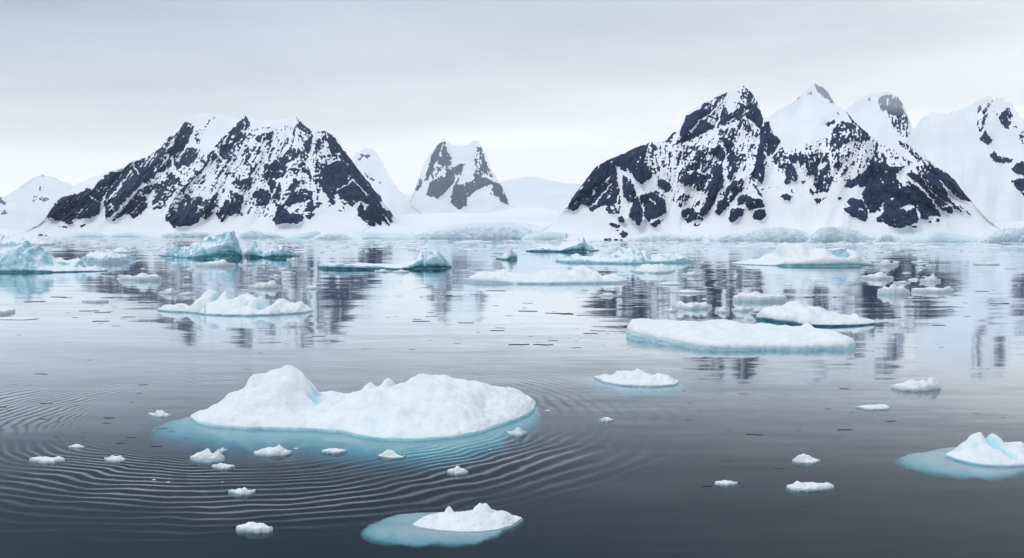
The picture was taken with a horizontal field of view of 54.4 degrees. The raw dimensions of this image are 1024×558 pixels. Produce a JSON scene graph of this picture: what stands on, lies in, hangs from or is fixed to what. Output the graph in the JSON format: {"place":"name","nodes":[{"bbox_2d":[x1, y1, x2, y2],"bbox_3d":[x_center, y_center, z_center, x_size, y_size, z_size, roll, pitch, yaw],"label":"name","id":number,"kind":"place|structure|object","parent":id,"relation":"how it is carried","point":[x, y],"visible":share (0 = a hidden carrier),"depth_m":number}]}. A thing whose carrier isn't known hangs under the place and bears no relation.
{"place":"outdoors","nodes":[
{"label":"outdoors","id":0,"kind":"place"},
{"bbox_2d":[0,227,26,233],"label":"snow slope","id":1,"kind":"structure","parent":0,"point":[10,230],"depth_m":1630.91},
{"bbox_2d":[0,174,73,229],"bbox_3d":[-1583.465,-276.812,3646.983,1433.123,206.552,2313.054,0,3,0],"label":"mountain","id":2,"kind":"structure","parent":0,"point":[28,204],"depth_m":2942.97},
{"bbox_2d":[17,113,397,235],"bbox_3d":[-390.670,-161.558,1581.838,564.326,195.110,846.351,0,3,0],"label":"mountain","id":3,"kind":"structure","parent":0,"point":[217,174],"depth_m":1276.32},
{"bbox_2d":[351,148,421,215],"bbox_3d":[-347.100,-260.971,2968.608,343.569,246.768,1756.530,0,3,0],"label":"mountain","id":4,"kind":"structure","parent":0,"point":[368,163],"depth_m":2491.51},
{"bbox_2d":[362,206,559,234],"bbox_3d":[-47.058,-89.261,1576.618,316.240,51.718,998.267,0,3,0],"label":"snow slope","id":5,"kind":"structure","parent":0,"point":[534,215],"depth_m":1306.53},
{"bbox_2d":[409,138,514,213],"bbox_3d":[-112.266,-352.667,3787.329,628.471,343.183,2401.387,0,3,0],"label":"mountain","id":6,"kind":"structure","parent":0,"point":[456,179],"depth_m":3020.51},
{"bbox_2d":[404,176,581,212],"bbox_3d":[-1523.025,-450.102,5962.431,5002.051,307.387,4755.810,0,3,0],"label":"snow slope","id":7,"kind":"structure","parent":0,"point":[539,192],"depth_m":4911.87},
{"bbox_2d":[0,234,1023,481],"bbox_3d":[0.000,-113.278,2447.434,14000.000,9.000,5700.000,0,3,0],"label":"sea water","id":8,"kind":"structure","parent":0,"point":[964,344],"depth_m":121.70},
{"bbox_2d":[0,309,15,314],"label":"ice floe","id":9,"kind":"object","parent":8,"relation":"on","point":[5,311],"visible":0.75,"depth_m":135.62},
{"bbox_2d":[0,317,37,319],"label":"ice floe","id":10,"kind":"object","parent":8,"relation":"on","point":[15,318],"visible":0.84,"depth_m":128.21},
{"bbox_2d":[0,233,67,245],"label":"iceberg","id":11,"kind":"object","parent":8,"relation":"on","point":[8,239],"visible":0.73,"depth_m":631.23},
{"bbox_2d":[29,456,64,465],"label":"ice floe","id":12,"kind":"object","parent":8,"relation":"on","point":[48,461],"visible":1,"depth_m":50.69},
{"bbox_2d":[0,240,106,272],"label":"iceberg","id":13,"kind":"object","parent":8,"relation":"on","point":[25,256],"visible":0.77,"depth_m":260.13},
{"bbox_2d":[68,444,84,451],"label":"ice floe","id":14,"kind":"object","parent":8,"relation":"on","point":[76,447],"visible":1,"depth_m":54.05},
{"bbox_2d":[67,232,106,236],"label":"ice cliff","id":15,"kind":"structure","parent":8,"relation":"on","point":[88,234],"depth_m":1128.24},
{"bbox_2d":[82,298,108,302],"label":"ice floe","id":16,"kind":"object","parent":8,"relation":"on","point":[99,300],"visible":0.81,"depth_m":156.90},
{"bbox_2d":[81,251,135,262],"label":"iceberg","id":17,"kind":"object","parent":8,"relation":"on","point":[101,257],"visible":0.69,"depth_m":326.60},
{"bbox_2d":[104,455,125,464],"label":"ice floe","id":18,"kind":"object","parent":8,"relation":"on","point":[113,460],"visible":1,"depth_m":50.83},
{"bbox_2d":[102,246,137,252],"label":"ice floe","id":19,"kind":"object","parent":8,"relation":"on","point":[123,249],"visible":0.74,"depth_m":451.38},
{"bbox_2d":[107,232,151,236],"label":"ice cliff","id":20,"kind":"structure","parent":8,"relation":"on","point":[128,234],"depth_m":1129.23},
{"bbox_2d":[119,273,161,280],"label":"ice floe","id":21,"kind":"object","parent":8,"relation":"on","point":[145,277],"visible":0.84,"depth_m":218.47},
{"bbox_2d":[148,410,171,420],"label":"ice floe","id":22,"kind":"object","parent":8,"relation":"on","point":[157,415],"visible":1,"depth_m":62.83},
{"bbox_2d":[159,288,179,293],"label":"ice floe","id":23,"kind":"object","parent":8,"relation":"on","point":[170,291],"visible":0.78,"depth_m":176.04},
{"bbox_2d":[179,292,194,294],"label":"ice floe","id":24,"kind":"object","parent":8,"relation":"on","point":[187,293],"visible":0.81,"depth_m":173.49},
{"bbox_2d":[160,231,216,236],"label":"ice cliff","id":25,"kind":"structure","parent":8,"relation":"on","point":[190,234],"depth_m":1111.44},
{"bbox_2d":[159,230,242,258],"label":"iceberg","id":26,"kind":"object","parent":8,"relation":"on","point":[223,244],"visible":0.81,"depth_m":371.66},
{"bbox_2d":[190,448,224,465],"bbox_3d":[-15.708,9.134,51.070,1.811,0.906,0.763,1,3,13],"label":"ice floe","id":27,"kind":"object","parent":8,"relation":"on","point":[206,457],"visible":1,"depth_m":50.80},
{"bbox_2d":[195,259,235,266],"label":"ice floe","id":28,"kind":"object","parent":8,"relation":"on","point":[222,263],"visible":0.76,"depth_m":295.78},
{"bbox_2d":[218,447,227,454],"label":"ice floe","id":29,"kind":"object","parent":8,"relation":"on","point":[222,450],"visible":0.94,"depth_m":53.11},
{"bbox_2d":[212,463,234,471],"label":"ice floe","id":30,"kind":"object","parent":8,"relation":"on","point":[221,467],"visible":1,"depth_m":49.41},
{"bbox_2d":[228,487,255,499],"bbox_3d":[-12.215,9.646,44.824,1.211,0.592,0.675,0,3,0],"label":"ice floe","id":31,"kind":"object","parent":8,"relation":"on","point":[243,493],"visible":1,"depth_m":44.63},
{"bbox_2d":[238,260,253,265],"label":"ice floe","id":32,"kind":"object","parent":8,"relation":"on","point":[245,262],"visible":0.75,"depth_m":302.44},
{"bbox_2d":[236,522,272,538],"bbox_3d":[-10.184,9.916,39.368,1.517,0.631,0.680,1,3,11],"label":"ice floe","id":33,"kind":"object","parent":8,"relation":"on","point":[254,530],"visible":1,"depth_m":39.12},
{"bbox_2d":[238,230,288,237],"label":"ice cliff","id":34,"kind":"structure","parent":8,"relation":"on","point":[252,233],"depth_m":1061.53},
{"bbox_2d":[248,280,282,288],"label":"ice floe","id":35,"kind":"object","parent":8,"relation":"on","point":[272,284],"visible":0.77,"depth_m":191.62},
{"bbox_2d":[243,240,299,257],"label":"iceberg","id":36,"kind":"object","parent":8,"relation":"on","point":[256,251],"visible":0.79,"depth_m":379.26},
{"bbox_2d":[254,445,291,459],"bbox_3d":[-12.633,9.123,52.414,1.993,0.790,0.899,0,3,0],"label":"ice floe","id":37,"kind":"object","parent":8,"relation":"on","point":[277,452],"visible":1,"depth_m":52.18},
{"bbox_2d":[287,257,301,260],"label":"ice floe","id":38,"kind":"object","parent":8,"relation":"on","point":[294,259],"visible":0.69,"depth_m":345.18},
{"bbox_2d":[284,231,320,237],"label":"ice cliff","id":39,"kind":"structure","parent":8,"relation":"on","point":[309,234],"depth_m":1031.20},
{"bbox_2d":[305,285,320,288],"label":"ice floe","id":40,"kind":"object","parent":8,"relation":"on","point":[313,287],"visible":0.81,"depth_m":190.19},
{"bbox_2d":[322,448,346,456],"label":"ice floe","id":41,"kind":"object","parent":8,"relation":"on","point":[333,452],"visible":1,"depth_m":52.80},
{"bbox_2d":[309,232,361,238],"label":"ice cliff","id":42,"kind":"structure","parent":8,"relation":"on","point":[335,235],"depth_m":931.01},
{"bbox_2d":[145,365,544,484],"bbox_3d":[-10.147,8.544,62.225,24.501,6.020,20.260,0,3,0],"label":"ice floe","id":43,"kind":"object","parent":8,"relation":"on","point":[427,424],"visible":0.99,"depth_m":58.38},
{"bbox_2d":[374,269,391,271],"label":"ice floe","id":44,"kind":"object","parent":8,"relation":"on","point":[382,270],"visible":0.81,"depth_m":260.49},
{"bbox_2d":[317,250,451,269],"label":"iceberg","id":45,"kind":"object","parent":8,"relation":"on","point":[433,260],"visible":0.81,"depth_m":280.11},
{"bbox_2d":[352,232,418,238],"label":"ice cliff","id":46,"kind":"structure","parent":8,"relation":"on","point":[369,235],"depth_m":961.13},
{"bbox_2d":[378,449,405,461],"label":"ice floe","id":47,"kind":"object","parent":8,"relation":"on","point":[388,455],"visible":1,"depth_m":51.76},
{"bbox_2d":[392,269,409,272],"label":"ice floe","id":48,"kind":"object","parent":8,"relation":"on","point":[401,271],"visible":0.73,"depth_m":256.67},
{"bbox_2d":[361,503,523,547],"bbox_3d":[-2.804,9.969,40.186,6.560,1.420,4.560,0,3,0],"label":"ice floe","id":49,"kind":"object","parent":8,"relation":"on","point":[479,523],"visible":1,"depth_m":39.48},
{"bbox_2d":[447,466,467,477],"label":"ice floe","id":50,"kind":"object","parent":8,"relation":"on","point":[457,471],"visible":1,"depth_m":48.32},
{"bbox_2d":[411,222,544,238],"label":"ice cliff","id":51,"kind":"structure","parent":8,"relation":"on","point":[494,230],"depth_m":955.13},
{"bbox_2d":[496,247,516,259],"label":"iceberg","id":52,"kind":"object","parent":8,"relation":"on","point":[510,254],"visible":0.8,"depth_m":355.64},
{"bbox_2d":[0,238,1023,256],"bbox_3d":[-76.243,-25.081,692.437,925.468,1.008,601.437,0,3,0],"label":"brash ice","id":53,"kind":"structure","parent":8,"relation":"on","point":[613,246],"depth_m":614.07},
{"bbox_2d":[506,427,527,438],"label":"ice floe","id":54,"kind":"object","parent":8,"relation":"on","point":[518,432],"visible":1,"depth_m":57.24},
{"bbox_2d":[522,232,565,238],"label":"ice cliff","id":55,"kind":"structure","parent":8,"relation":"on","point":[548,235],"depth_m":906.13},
{"bbox_2d":[468,265,627,283],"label":"ice floe","id":56,"kind":"object","parent":8,"relation":"on","point":[581,274],"visible":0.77,"depth_m":209.59},
{"bbox_2d":[526,236,598,251],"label":"iceberg","id":57,"kind":"object","parent":8,"relation":"on","point":[579,244],"visible":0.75,"depth_m":467.24},
{"bbox_2d":[599,417,613,424],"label":"ice floe","id":58,"kind":"object","parent":8,"relation":"on","point":[607,421],"visible":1,"depth_m":61.36},
{"bbox_2d":[598,293,617,295],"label":"ice floe","id":59,"kind":"object","parent":8,"relation":"on","point":[607,294],"visible":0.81,"depth_m":171.00},
{"bbox_2d":[555,246,691,263],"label":"iceberg","id":60,"kind":"object","parent":8,"relation":"on","point":[628,255],"visible":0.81,"depth_m":323.48},
{"bbox_2d":[630,264,674,273],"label":"ice floe","id":61,"kind":"object","parent":8,"relation":"on","point":[653,268],"visible":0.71,"depth_m":255.56},
{"bbox_2d":[625,232,705,240],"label":"ice cliff","id":62,"kind":"structure","parent":8,"relation":"on","point":[665,236],"depth_m":838.14},
{"bbox_2d":[654,282,684,284],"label":"ice floe","id":63,"kind":"object","parent":8,"relation":"on","point":[669,283],"visible":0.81,"depth_m":203.82},
{"bbox_2d":[664,308,677,311],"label":"ice floe","id":64,"kind":"object","parent":8,"relation":"on","point":[671,310],"visible":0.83,"depth_m":140.01},
{"bbox_2d":[671,289,706,292],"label":"ice floe","id":65,"kind":"object","parent":8,"relation":"on","point":[687,291],"visible":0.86,"depth_m":178.66},
{"bbox_2d":[681,271,700,275],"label":"ice floe","id":66,"kind":"object","parent":8,"relation":"on","point":[693,273],"visible":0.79,"depth_m":240.78},
{"bbox_2d":[672,301,711,309],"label":"ice floe","id":67,"kind":"object","parent":8,"relation":"on","point":[690,305],"visible":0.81,"depth_m":144.50},
{"bbox_2d":[715,308,729,312],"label":"ice floe","id":68,"kind":"object","parent":8,"relation":"on","point":[721,310],"visible":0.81,"depth_m":138.18},
{"bbox_2d":[714,480,737,489],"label":"ice floe","id":69,"kind":"object","parent":8,"relation":"on","point":[728,485],"visible":1,"depth_m":46.26},
{"bbox_2d":[731,306,752,311],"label":"ice floe","id":70,"kind":"object","parent":8,"relation":"on","point":[740,308],"visible":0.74,"depth_m":140.80},
{"bbox_2d":[703,227,810,241],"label":"ice cliff","id":71,"kind":"structure","parent":8,"relation":"on","point":[777,234],"depth_m":791.51},
{"bbox_2d":[733,291,786,301],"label":"ice floe","id":72,"kind":"object","parent":8,"relation":"on","point":[755,296],"visible":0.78,"depth_m":158.60},
{"bbox_2d":[731,242,871,265],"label":"iceberg","id":73,"kind":"object","parent":8,"relation":"on","point":[789,254],"visible":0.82,"depth_m":302.49},
{"bbox_2d":[792,454,819,467],"bbox_3d":[15.030,9.259,50.733,1.430,0.676,0.801,0,3,0],"label":"ice floe","id":74,"kind":"object","parent":8,"relation":"on","point":[804,460],"visible":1,"depth_m":50.57},
{"bbox_2d":[786,481,833,494],"bbox_3d":[13.706,9.571,45.675,2.171,0.682,0.945,-1,3,-17],"label":"ice floe","id":75,"kind":"object","parent":8,"relation":"on","point":[808,488],"visible":1,"depth_m":45.34},
{"bbox_2d":[756,301,875,326],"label":"ice floe","id":76,"kind":"object","parent":8,"relation":"on","point":[794,313],"visible":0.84,"depth_m":121.34},
{"bbox_2d":[806,226,878,241],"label":"ice cliff","id":77,"kind":"structure","parent":8,"relation":"on","point":[833,234],"depth_m":775.38},
{"bbox_2d":[856,404,890,412],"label":"ice floe","id":78,"kind":"object","parent":8,"relation":"on","point":[878,408],"visible":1,"depth_m":65.21},
{"bbox_2d":[860,272,893,279],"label":"ice floe","id":79,"kind":"object","parent":8,"relation":"on","point":[879,276],"visible":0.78,"depth_m":224.73},
{"bbox_2d":[873,260,898,265],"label":"ice floe","id":80,"kind":"object","parent":8,"relation":"on","point":[885,263],"visible":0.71,"depth_m":297.77},
{"bbox_2d":[872,234,901,241],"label":"ice cliff","id":81,"kind":"structure","parent":8,"relation":"on","point":[886,238],"depth_m":762.88},
{"bbox_2d":[877,284,909,294],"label":"ice floe","id":82,"kind":"object","parent":8,"relation":"on","point":[892,289],"visible":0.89,"depth_m":174.36},
{"bbox_2d":[891,377,940,390],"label":"ice floe","id":83,"kind":"object","parent":8,"relation":"on","point":[931,383],"visible":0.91,"depth_m":72.90},
{"bbox_2d":[911,260,928,262],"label":"ice floe","id":84,"kind":"object","parent":8,"relation":"on","point":[919,261],"visible":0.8,"depth_m":328.65},
{"bbox_2d":[920,273,940,281],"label":"ice floe","id":85,"kind":"object","parent":8,"relation":"on","point":[931,278],"visible":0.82,"depth_m":214.07},
{"bbox_2d":[911,286,953,292],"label":"ice floe","id":86,"kind":"object","parent":8,"relation":"on","point":[935,289],"visible":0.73,"depth_m":180.38},
{"bbox_2d":[901,232,979,241],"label":"ice cliff","id":87,"kind":"structure","parent":8,"relation":"on","point":[937,237],"depth_m":763.98},
{"bbox_2d":[894,432,1023,482],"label":"ice floe","id":88,"kind":"object","parent":8,"relation":"on","point":[992,457],"visible":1,"depth_m":50.37},
{"bbox_2d":[973,261,999,264],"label":"ice floe","id":89,"kind":"object","parent":8,"relation":"on","point":[988,263],"visible":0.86,"depth_m":309.80},
{"bbox_2d":[979,226,1023,241],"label":"ice cliff","id":90,"kind":"structure","parent":8,"relation":"on","point":[1012,234],"depth_m":759.34},
{"bbox_2d":[0,0,1023,196],"label":"sky","id":91,"kind":"structure","parent":0,"point":[555,90]},
{"bbox_2d":[541,86,1000,239],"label":"mountain","id":92,"kind":"structure","parent":0,"point":[734,160],"depth_m":884.46},
{"bbox_2d":[769,84,837,118],"bbox_3d":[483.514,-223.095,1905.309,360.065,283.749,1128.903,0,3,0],"label":"mountain","id":93,"kind":"structure","parent":0,"point":[814,100],"depth_m":1749.47},
{"bbox_2d":[845,92,912,141],"bbox_3d":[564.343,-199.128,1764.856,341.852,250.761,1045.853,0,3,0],"label":"mountain","id":94,"kind":"structure","parent":0,"point":[880,114],"depth_m":1608.29},
{"bbox_2d":[904,96,1023,222],"bbox_3d":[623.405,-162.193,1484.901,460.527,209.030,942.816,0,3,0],"label":"mountain","id":95,"kind":"structure","parent":0,"point":[975,151],"depth_m":1238.02},
{"bbox_2d":[994,221,1023,228],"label":"snow slope","id":96,"kind":"structure","parent":0,"point":[1001,225],"depth_m":857.12}
]}

